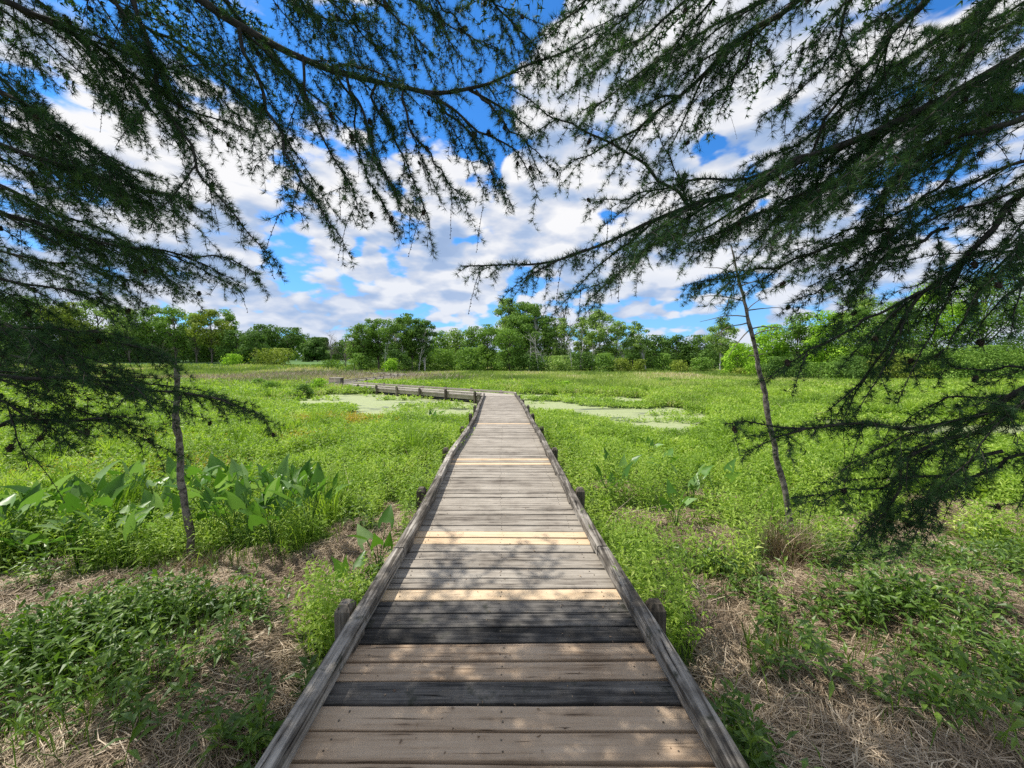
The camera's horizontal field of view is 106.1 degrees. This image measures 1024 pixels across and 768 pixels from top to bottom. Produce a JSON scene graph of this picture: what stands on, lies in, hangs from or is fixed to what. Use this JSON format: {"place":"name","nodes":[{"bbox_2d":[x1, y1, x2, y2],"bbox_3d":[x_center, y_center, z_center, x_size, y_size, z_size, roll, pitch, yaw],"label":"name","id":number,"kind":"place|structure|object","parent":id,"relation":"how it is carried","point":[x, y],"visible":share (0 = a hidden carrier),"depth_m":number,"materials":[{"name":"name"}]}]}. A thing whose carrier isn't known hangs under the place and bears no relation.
{"place":"outdoors","nodes":[
{"label":"outdoors","id":0,"kind":"place"},
{"bbox_2d":[0,360,1023,767],"bbox_3d":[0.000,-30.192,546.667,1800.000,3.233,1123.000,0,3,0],"label":"ground","id":1,"kind":"structure","parent":0,"point":[322,656],"depth_m":3.11,"materials":[{"name":"soil"}]},
{"bbox_2d":[0,482,51,569],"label":"arrow leaved plant","id":2,"kind":"object","parent":1,"relation":"on","point":[33,496],"visible":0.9,"depth_m":3.97,"materials":[{"name":"green plant"}]},
{"bbox_2d":[0,295,71,362],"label":"tree","id":3,"kind":"object","parent":1,"relation":"on","point":[25,308],"visible":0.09,"depth_m":99.58,"materials":[{"name":"green plant"}]},
{"bbox_2d":[0,472,76,530],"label":"arrow leaved plant","id":4,"kind":"object","parent":1,"relation":"on","point":[59,484],"visible":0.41,"depth_m":4.43,"materials":[{"name":"green plant"}]},
{"bbox_2d":[0,517,87,564],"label":"arrow leaved plant","id":5,"kind":"object","parent":1,"relation":"on","point":[32,538],"visible":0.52,"depth_m":3.94,"materials":[{"name":"green plant"}]},
{"bbox_2d":[0,459,121,525],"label":"arrow leaved plant","id":6,"kind":"object","parent":1,"relation":"on","point":[25,490],"visible":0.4,"depth_m":4.45,"materials":[{"name":"green plant"}]},
{"bbox_2d":[34,302,99,357],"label":"tree","id":7,"kind":"object","parent":1,"relation":"on","point":[70,318],"visible":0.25,"depth_m":98.01,"materials":[{"name":"green plant"}]},
{"bbox_2d":[34,512,110,569],"bbox_3d":[-4.483,1.631,3.900,0.368,0.571,0.649,0,3,0],"label":"arrow leaved plant","id":8,"kind":"object","parent":1,"relation":"on","point":[63,519],"visible":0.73,"depth_m":3.90,"materials":[{"name":"green plant"}]},
{"bbox_2d":[58,472,130,547],"bbox_3d":[-4.742,1.501,4.382,0.581,0.838,0.793,-2,4,-31],"label":"arrow leaved plant","id":9,"kind":"object","parent":1,"relation":"on","point":[114,488],"visible":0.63,"depth_m":4.48,"materials":[{"name":"green plant"}]},
{"bbox_2d":[62,299,136,360],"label":"tree","id":10,"kind":"object","parent":1,"relation":"on","point":[98,313],"visible":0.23,"depth_m":103.54,"materials":[{"name":"green plant"}]},
{"bbox_2d":[66,502,154,568],"bbox_3d":[-4.101,1.577,3.970,0.596,0.716,0.680,-2,4,-37],"label":"arrow leaved plant","id":11,"kind":"object","parent":1,"relation":"on","point":[132,518],"visible":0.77,"depth_m":3.95,"materials":[{"name":"green plant"}]},
{"bbox_2d":[89,459,147,495],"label":"arrow leaved plant","id":12,"kind":"object","parent":1,"relation":"on","point":[136,467],"visible":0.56,"depth_m":5.32,"materials":[{"name":"green plant"}]},
{"bbox_2d":[103,307,147,362],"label":"tree","id":13,"kind":"object","parent":1,"relation":"on","point":[127,332],"visible":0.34,"depth_m":102.14,"materials":[{"name":"green plant"}]},
{"bbox_2d":[129,305,172,347],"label":"tree","id":14,"kind":"object","parent":1,"relation":"on","point":[155,310],"visible":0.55,"depth_m":103.88,"materials":[{"name":"green plant"}]},
{"bbox_2d":[125,467,176,507],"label":"arrow leaved plant","id":15,"kind":"object","parent":1,"relation":"on","point":[158,482],"visible":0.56,"depth_m":5.33,"materials":[{"name":"green plant"}]},
{"bbox_2d":[116,480,189,529],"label":"arrow leaved plant","id":16,"kind":"object","parent":1,"relation":"on","point":[154,498],"visible":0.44,"depth_m":4.73,"materials":[{"name":"green plant"}]},
{"bbox_2d":[147,305,197,361],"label":"tree","id":17,"kind":"object","parent":1,"relation":"on","point":[176,340],"visible":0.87,"depth_m":102.07,"materials":[{"name":"green plant"}]},
{"bbox_2d":[136,328,220,361],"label":"tree","id":18,"kind":"object","parent":1,"relation":"on","point":[165,346],"visible":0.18,"depth_m":105.81,"materials":[{"name":"green plant"}]},
{"bbox_2d":[167,362,199,562],"bbox_3d":[-3.532,0.846,4.136,0.220,2.159,0.137,-1,3,-9],"label":"dead sapling","id":19,"kind":"object","parent":1,"relation":"on","point":[181,485],"visible":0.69,"depth_m":4.14,"materials":[{"name":"wood"}]},
{"bbox_2d":[146,537,238,575],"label":"dry tussock","id":20,"kind":"object","parent":1,"relation":"on","point":[189,560],"visible":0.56,"depth_m":4.00,"materials":[{"name":"plant"}]},
{"bbox_2d":[176,313,210,362],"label":"tree","id":21,"kind":"object","parent":1,"relation":"on","point":[181,326],"visible":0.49,"depth_m":101.57,"materials":[{"name":"green plant"}]},
{"bbox_2d":[0,410,399,480],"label":"yellowing plants","id":22,"kind":"object","parent":1,"relation":"on","point":[352,417],"visible":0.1,"depth_m":9.91,"materials":[{"name":"green plant"}]},
{"bbox_2d":[160,467,245,521],"bbox_3d":[-3.988,1.481,5.050,0.746,0.716,0.868,0,3,0],"label":"arrow leaved plant","id":23,"kind":"object","parent":1,"relation":"on","point":[205,479],"visible":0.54,"depth_m":4.95,"materials":[{"name":"green plant"}]},
{"bbox_2d":[173,329,239,361],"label":"tree","id":24,"kind":"object","parent":1,"relation":"on","point":[200,356],"visible":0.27,"depth_m":107.18,"materials":[{"name":"green plant"}]},
{"bbox_2d":[170,478,243,543],"bbox_3d":[-3.474,1.511,4.449,0.586,0.794,0.652,3,4,43],"label":"arrow leaved plant","id":25,"kind":"object","parent":1,"relation":"on","point":[176,502],"visible":0.57,"depth_m":4.50,"materials":[{"name":"green plant"}]},
{"bbox_2d":[184,308,233,362],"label":"tree","id":26,"kind":"object","parent":1,"relation":"on","point":[195,322],"visible":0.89,"depth_m":98.97,"materials":[{"name":"green plant"}]},
{"bbox_2d":[198,454,252,491],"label":"arrow leaved plant","id":27,"kind":"object","parent":1,"relation":"on","point":[213,460],"visible":0.45,"depth_m":5.78,"materials":[{"name":"green plant"}]},
{"bbox_2d":[203,482,249,548],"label":"arrow leaved plant","id":28,"kind":"object","parent":1,"relation":"on","point":[214,497],"visible":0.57,"depth_m":4.47,"materials":[{"name":"green plant"}]},
{"bbox_2d":[212,330,257,363],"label":"tree","id":29,"kind":"object","parent":1,"relation":"on","point":[231,336],"visible":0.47,"depth_m":97.76,"materials":[{"name":"green plant"}]},
{"bbox_2d":[211,473,280,548],"bbox_3d":[-2.902,1.452,4.400,0.625,0.893,0.641,0,3,-7],"label":"arrow leaved plant","id":30,"kind":"object","parent":1,"relation":"on","point":[238,500],"visible":0.85,"depth_m":4.29,"materials":[{"name":"green plant"}]},
{"bbox_2d":[225,459,270,523],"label":"arrow leaved plant","id":31,"kind":"object","parent":1,"relation":"on","point":[238,469],"visible":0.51,"depth_m":5.06,"materials":[{"name":"green plant"}]},
{"bbox_2d":[231,330,271,361],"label":"tree","id":32,"kind":"object","parent":1,"relation":"on","point":[252,338],"visible":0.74,"depth_m":95.90,"materials":[{"name":"green plant"}]},
{"bbox_2d":[248,324,285,349],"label":"tree","id":33,"kind":"object","parent":1,"relation":"on","point":[265,331],"visible":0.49,"depth_m":115.46,"materials":[{"name":"green plant"}]},
{"bbox_2d":[235,494,303,547],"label":"arrow leaved plant","id":34,"kind":"object","parent":1,"relation":"on","point":[254,520],"visible":0.9,"depth_m":4.24,"materials":[{"name":"green plant"}]},
{"bbox_2d":[246,348,296,364],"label":"shrub","id":35,"kind":"object","parent":1,"relation":"on","point":[275,355],"visible":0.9,"depth_m":90.40,"materials":[{"name":"green plant"}]},
{"bbox_2d":[234,453,311,496],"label":"arrow leaved plant","id":36,"kind":"object","parent":1,"relation":"on","point":[283,467],"visible":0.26,"depth_m":5.11,"materials":[{"name":"green plant"}]},
{"bbox_2d":[267,327,305,359],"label":"tree","id":37,"kind":"object","parent":1,"relation":"on","point":[293,339],"visible":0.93,"depth_m":116.42,"materials":[{"name":"green plant"}]},
{"bbox_2d":[267,461,333,541],"bbox_3d":[-2.394,1.396,4.393,0.674,0.878,0.549,-2,4,-30],"label":"arrow leaved plant","id":38,"kind":"object","parent":1,"relation":"on","point":[318,475],"visible":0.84,"depth_m":4.45,"materials":[{"name":"green plant"}]},
{"bbox_2d":[0,0,616,503],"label":"larch tree","id":39,"kind":"object","parent":1,"relation":"on","point":[108,178],"visible":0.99,"depth_m":2.31,"materials":[{"name":"green plant"}]},
{"bbox_2d":[299,336,331,361],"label":"tree","id":40,"kind":"object","parent":1,"relation":"on","point":[314,348],"visible":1,"depth_m":109.45,"materials":[{"name":"green plant"}]},
{"bbox_2d":[135,367,511,385],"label":"dead reeds","id":41,"kind":"object","parent":1,"relation":"on","point":[298,373],"visible":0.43,"depth_m":45.52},
{"bbox_2d":[331,550,367,597],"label":"arrow leaved plant","id":42,"kind":"object","parent":1,"relation":"on","point":[357,562],"visible":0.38,"depth_m":3.36,"materials":[{"name":"green plant"}]},
{"bbox_2d":[343,353,371,371],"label":"shrub","id":43,"kind":"object","parent":1,"relation":"on","point":[357,360],"visible":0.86,"depth_m":73.50,"materials":[{"name":"green plant"}]},
{"bbox_2d":[344,323,378,355],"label":"tree","id":44,"kind":"object","parent":1,"relation":"on","point":[359,329],"visible":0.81,"depth_m":75.42,"materials":[{"name":"green plant"}]},
{"bbox_2d":[348,505,393,566],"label":"arrow leaved plant","id":45,"kind":"object","parent":1,"relation":"on","point":[363,535],"visible":0.87,"depth_m":4.07,"materials":[{"name":"green plant"}]},
{"bbox_2d":[361,318,391,370],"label":"tree","id":46,"kind":"object","parent":1,"relation":"on","point":[377,350],"visible":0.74,"depth_m":77.18,"materials":[{"name":"green plant"}]},
{"bbox_2d":[376,317,410,357],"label":"tree","id":47,"kind":"object","parent":1,"relation":"on","point":[396,334],"visible":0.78,"depth_m":75.49,"materials":[{"name":"green plant"}]},
{"bbox_2d":[384,349,415,371],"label":"shrub","id":48,"kind":"object","parent":1,"relation":"on","point":[405,360],"visible":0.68,"depth_m":73.25,"materials":[{"name":"green plant"}]},
{"bbox_2d":[392,312,431,369],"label":"tree","id":49,"kind":"object","parent":1,"relation":"on","point":[410,347],"visible":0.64,"depth_m":76.89,"materials":[{"name":"green plant"}]},
{"bbox_2d":[411,318,438,370],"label":"tree","id":50,"kind":"object","parent":1,"relation":"on","point":[420,328],"visible":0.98,"depth_m":75.76,"materials":[{"name":"green plant"}]},
{"bbox_2d":[426,348,461,371],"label":"shrub","id":51,"kind":"object","parent":1,"relation":"on","point":[447,355],"visible":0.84,"depth_m":82.19,"materials":[{"name":"green plant"}]},
{"bbox_2d":[443,328,467,369],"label":"tree","id":52,"kind":"object","parent":1,"relation":"on","point":[454,336],"visible":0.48,"depth_m":92.67,"materials":[{"name":"green plant"}]},
{"bbox_2d":[453,347,486,370],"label":"shrub","id":53,"kind":"object","parent":1,"relation":"on","point":[468,364],"visible":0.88,"depth_m":78.78,"materials":[{"name":"green plant"}]},
{"bbox_2d":[460,326,486,369],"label":"tree","id":54,"kind":"object","parent":1,"relation":"on","point":[470,335],"visible":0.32,"depth_m":88.51,"materials":[{"name":"green plant"}]},
{"bbox_2d":[474,324,502,370],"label":"tree","id":55,"kind":"object","parent":1,"relation":"on","point":[487,332],"visible":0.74,"depth_m":84.37,"materials":[{"name":"green plant"}]},
{"bbox_2d":[254,372,748,767],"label":"boardwalk","id":56,"kind":"structure","parent":1,"relation":"on","point":[344,712],"depth_m":2.33,"materials":[{"name":"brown wood"}]},
{"bbox_2d":[492,297,520,349],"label":"tree","id":57,"kind":"object","parent":1,"relation":"on","point":[501,312],"visible":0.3,"depth_m":96.17,"materials":[{"name":"green plant"}]},
{"bbox_2d":[490,326,529,370],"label":"tree","id":58,"kind":"object","parent":1,"relation":"on","point":[501,341],"visible":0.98,"depth_m":78.82,"materials":[{"name":"green plant"}]},
{"bbox_2d":[0,378,1020,552],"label":"sedge tufts","id":59,"kind":"object","parent":1,"relation":"on","point":[313,415],"visible":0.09,"depth_m":6.93,"materials":[{"name":"green plant"}]},
{"bbox_2d":[0,479,1023,767],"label":"dead straw","id":60,"kind":"object","parent":1,"relation":"on","point":[904,747],"visible":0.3,"depth_m":2.56,"materials":[{"name":"plant"}]},
{"bbox_2d":[0,492,1023,767],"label":"shore weeds","id":61,"kind":"object","parent":1,"relation":"on","point":[52,632],"visible":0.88,"depth_m":2.65,"materials":[{"name":"plant"}]},
{"bbox_2d":[0,411,1023,664],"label":"marsh plants","id":62,"kind":"object","parent":1,"relation":"on","point":[690,445],"visible":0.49,"depth_m":5.76,"materials":[{"name":"green plant"}]},
{"bbox_2d":[0,376,1023,431],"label":"marsh plants","id":63,"kind":"object","parent":1,"relation":"on","point":[339,407],"visible":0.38,"depth_m":19.07,"materials":[{"name":"green plant"}]},
{"bbox_2d":[0,397,1023,625],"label":"marsh plants","id":64,"kind":"object","parent":1,"relation":"on","point":[157,464],"visible":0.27,"depth_m":5.99,"materials":[{"name":"green plant"}]},
{"bbox_2d":[0,494,1023,767],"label":"grass shoots","id":65,"kind":"object","parent":1,"relation":"on","point":[192,662],"depth_m":2.47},
{"bbox_2d":[1,337,1023,365],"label":"wood","id":66,"kind":"object","parent":1,"relation":"on","point":[297,356],"visible":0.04,"depth_m":155.71,"materials":[{"name":"green plant"}]},
{"bbox_2d":[499,301,543,366],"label":"tree","id":67,"kind":"object","parent":1,"relation":"on","point":[516,320],"visible":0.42,"depth_m":87.79,"materials":[{"name":"green plant"}]},
{"bbox_2d":[518,353,549,371],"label":"shrub","id":68,"kind":"object","parent":1,"relation":"on","point":[532,363],"visible":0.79,"depth_m":76.74,"materials":[{"name":"green plant"}]},
{"bbox_2d":[514,303,557,361],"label":"tree","id":69,"kind":"object","parent":1,"relation":"on","point":[535,319],"visible":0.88,"depth_m":85.99,"materials":[{"name":"green plant"}]},
{"bbox_2d":[542,355,579,371],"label":"shrub","id":70,"kind":"object","parent":1,"relation":"on","point":[556,364],"visible":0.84,"depth_m":74.90,"materials":[{"name":"green plant"}]},
{"bbox_2d":[550,318,574,357],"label":"tree","id":71,"kind":"object","parent":1,"relation":"on","point":[561,328],"visible":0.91,"depth_m":84.70,"materials":[{"name":"green plant"}]},
{"bbox_2d":[569,317,591,359],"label":"tree","id":72,"kind":"object","parent":1,"relation":"on","point":[580,337],"visible":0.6,"depth_m":90.46,"materials":[{"name":"green plant"}]},
{"bbox_2d":[567,351,595,370],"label":"shrub","id":73,"kind":"object","parent":1,"relation":"on","point":[585,365],"visible":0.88,"depth_m":76.58,"materials":[{"name":"green plant"}]},
{"bbox_2d":[582,309,618,354],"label":"tree","id":74,"kind":"object","parent":1,"relation":"on","point":[596,339],"visible":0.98,"depth_m":82.57,"materials":[{"name":"green plant"}]},
{"bbox_2d":[592,353,617,371],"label":"shrub","id":75,"kind":"object","parent":1,"relation":"on","point":[600,361],"visible":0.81,"depth_m":74.92,"materials":[{"name":"green plant"}]},
{"bbox_2d":[603,320,630,369],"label":"tree","id":76,"kind":"object","parent":1,"relation":"on","point":[621,329],"visible":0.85,"depth_m":84.96,"materials":[{"name":"green plant"}]},
{"bbox_2d":[618,335,649,368],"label":"tree","id":77,"kind":"object","parent":1,"relation":"on","point":[631,353],"visible":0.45,"depth_m":103.47,"materials":[{"name":"green plant"}]},
{"bbox_2d":[627,321,653,370],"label":"tree","id":78,"kind":"object","parent":1,"relation":"on","point":[645,342],"visible":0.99,"depth_m":82.94,"materials":[{"name":"green plant"}]},
{"bbox_2d":[640,334,671,368],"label":"tree","id":79,"kind":"object","parent":1,"relation":"on","point":[653,350],"visible":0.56,"depth_m":106.09,"materials":[{"name":"green plant"}]},
{"bbox_2d":[660,334,694,366],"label":"tree","id":80,"kind":"object","parent":1,"relation":"on","point":[672,340],"visible":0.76,"depth_m":102.94,"materials":[{"name":"green plant"}]},
{"bbox_2d":[658,478,696,526],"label":"arrow leaved plant","id":81,"kind":"object","parent":1,"relation":"on","point":[666,504],"visible":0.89,"depth_m":4.82,"materials":[{"name":"green plant"}]},
{"bbox_2d":[671,463,713,510],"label":"arrow leaved plant","id":82,"kind":"object","parent":1,"relation":"on","point":[704,471],"visible":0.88,"depth_m":5.50,"materials":[{"name":"green plant"}]},
{"bbox_2d":[678,334,710,366],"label":"tree","id":83,"kind":"object","parent":1,"relation":"on","point":[696,344],"visible":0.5,"depth_m":102.40,"materials":[{"name":"green plant"}]},
{"bbox_2d":[702,317,739,370],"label":"tree","id":84,"kind":"object","parent":1,"relation":"on","point":[720,339],"visible":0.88,"depth_m":82.64,"materials":[{"name":"green plant"}]},
{"bbox_2d":[422,0,1023,581],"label":"larch tree","id":85,"kind":"object","parent":1,"relation":"on","point":[920,110],"visible":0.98,"depth_m":2.07,"materials":[{"name":"green plant"}]},
{"bbox_2d":[718,343,753,372],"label":"shrub","id":86,"kind":"object","parent":1,"relation":"on","point":[738,353],"visible":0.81,"depth_m":61.63,"materials":[{"name":"green plant"}]},
{"bbox_2d":[700,247,794,533],"bbox_3d":[2.680,0.168,4.407,1.109,3.507,0.367,0,3,0],"label":"dead sapling","id":87,"kind":"object","parent":1,"relation":"on","point":[777,463],"visible":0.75,"depth_m":4.35,"materials":[{"name":"wood"}]},
{"bbox_2d":[742,324,793,374],"bbox_3d":[34.423,-4.389,51.836,6.363,7.346,6.201,0,3,0],"label":"tree","id":88,"kind":"object","parent":1,"relation":"on","point":[765,340],"visible":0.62,"depth_m":51.20,"materials":[{"name":"green plant"}]},
{"bbox_2d":[755,356,812,377],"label":"shrub","id":89,"kind":"object","parent":1,"relation":"on","point":[777,361],"visible":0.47,"depth_m":43.67,"materials":[{"name":"green plant"}]},
{"bbox_2d":[724,496,865,572],"bbox_3d":[3.008,1.649,4.018,1.462,0.563,1.754,3,4,42],"label":"dry tussock","id":90,"kind":"object","parent":1,"relation":"on","point":[779,545],"visible":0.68,"depth_m":4.06,"materials":[{"name":"plant"}]},
{"bbox_2d":[770,312,823,375],"bbox_3d":[36.887,-4.889,49.664,6.014,8.568,5.997,2,4,27],"label":"tree","id":91,"kind":"object","parent":1,"relation":"on","point":[799,332],"visible":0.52,"depth_m":49.08,"materials":[{"name":"green plant"}]},
{"bbox_2d":[798,362,846,378],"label":"shrub","id":92,"kind":"object","parent":1,"relation":"on","point":[816,372],"visible":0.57,"depth_m":41.38,"materials":[{"name":"green plant"}]},
{"bbox_2d":[799,310,857,376],"bbox_3d":[38.406,-4.679,46.555,6.669,8.505,6.359,0,3,0],"label":"tree","id":93,"kind":"object","parent":1,"relation":"on","point":[825,356],"visible":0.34,"depth_m":46.35,"materials":[{"name":"green plant"}]},
{"bbox_2d":[823,356,883,379],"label":"shrub","id":94,"kind":"object","parent":1,"relation":"on","point":[857,372],"visible":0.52,"depth_m":39.17,"materials":[{"name":"green plant"}]},
{"bbox_2d":[827,307,898,373],"bbox_3d":[39.873,-4.568,43.798,6.598,8.618,6.176,0,3,0],"label":"tree","id":95,"kind":"object","parent":1,"relation":"on","point":[862,331],"visible":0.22,"depth_m":43.29,"materials":[{"name":"green plant"}]},
{"bbox_2d":[855,301,937,378],"bbox_3d":[41.600,-4.540,41.690,6.919,8.784,7.210,0,3,0],"label":"tree","id":96,"kind":"object","parent":1,"relation":"on","point":[906,351],"visible":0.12,"depth_m":41.04,"materials":[{"name":"green plant"}]},
{"bbox_2d":[863,353,935,378],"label":"shrub","id":97,"kind":"object","parent":1,"relation":"on","point":[896,373],"visible":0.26,"depth_m":38.08,"materials":[{"name":"green plant"}]},
{"bbox_2d":[884,283,988,376],"bbox_3d":[47.983,-6.019,43.921,8.481,11.470,8.591,0,3,0],"label":"tree","id":98,"kind":"object","parent":1,"relation":"on","point":[949,314],"visible":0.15,"depth_m":41.91,"materials":[{"name":"green plant"}]},
{"bbox_2d":[897,347,1001,379],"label":"shrub","id":99,"kind":"object","parent":1,"relation":"on","point":[958,374],"visible":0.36,"depth_m":36.67,"materials":[{"name":"green plant"}]},
{"bbox_2d":[931,268,1023,377],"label":"tree","id":100,"kind":"object","parent":1,"relation":"on","point":[989,324],"visible":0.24,"depth_m":40.68,"materials":[{"name":"green plant"}]},
{"bbox_2d":[932,345,1023,378],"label":"shrub","id":101,"kind":"object","parent":1,"relation":"on","point":[998,353],"visible":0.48,"depth_m":36.47,"materials":[{"name":"green plant"}]},
{"bbox_2d":[1,361,1022,409],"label":"field grass","id":102,"kind":"structure","parent":0,"point":[582,376],"depth_m":43.61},
{"bbox_2d":[0,384,1023,528],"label":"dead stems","id":103,"kind":"object","parent":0,"point":[558,447],"visible":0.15,"depth_m":6.30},
{"bbox_2d":[0,0,1023,359],"label":"sky","id":104,"kind":"structure","parent":0,"point":[322,295],"materials":[{"name":"blue"}]},
{"bbox_2d":[298,393,1023,439],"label":"pond water","id":105,"kind":"structure","parent":0,"point":[369,403],"depth_m":18.08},
{"bbox_2d":[287,391,1023,425],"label":"floating plants","id":106,"kind":"object","parent":105,"relation":"on","point":[892,416],"visible":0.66,"depth_m":16.27,"materials":[{"name":"green plant"}]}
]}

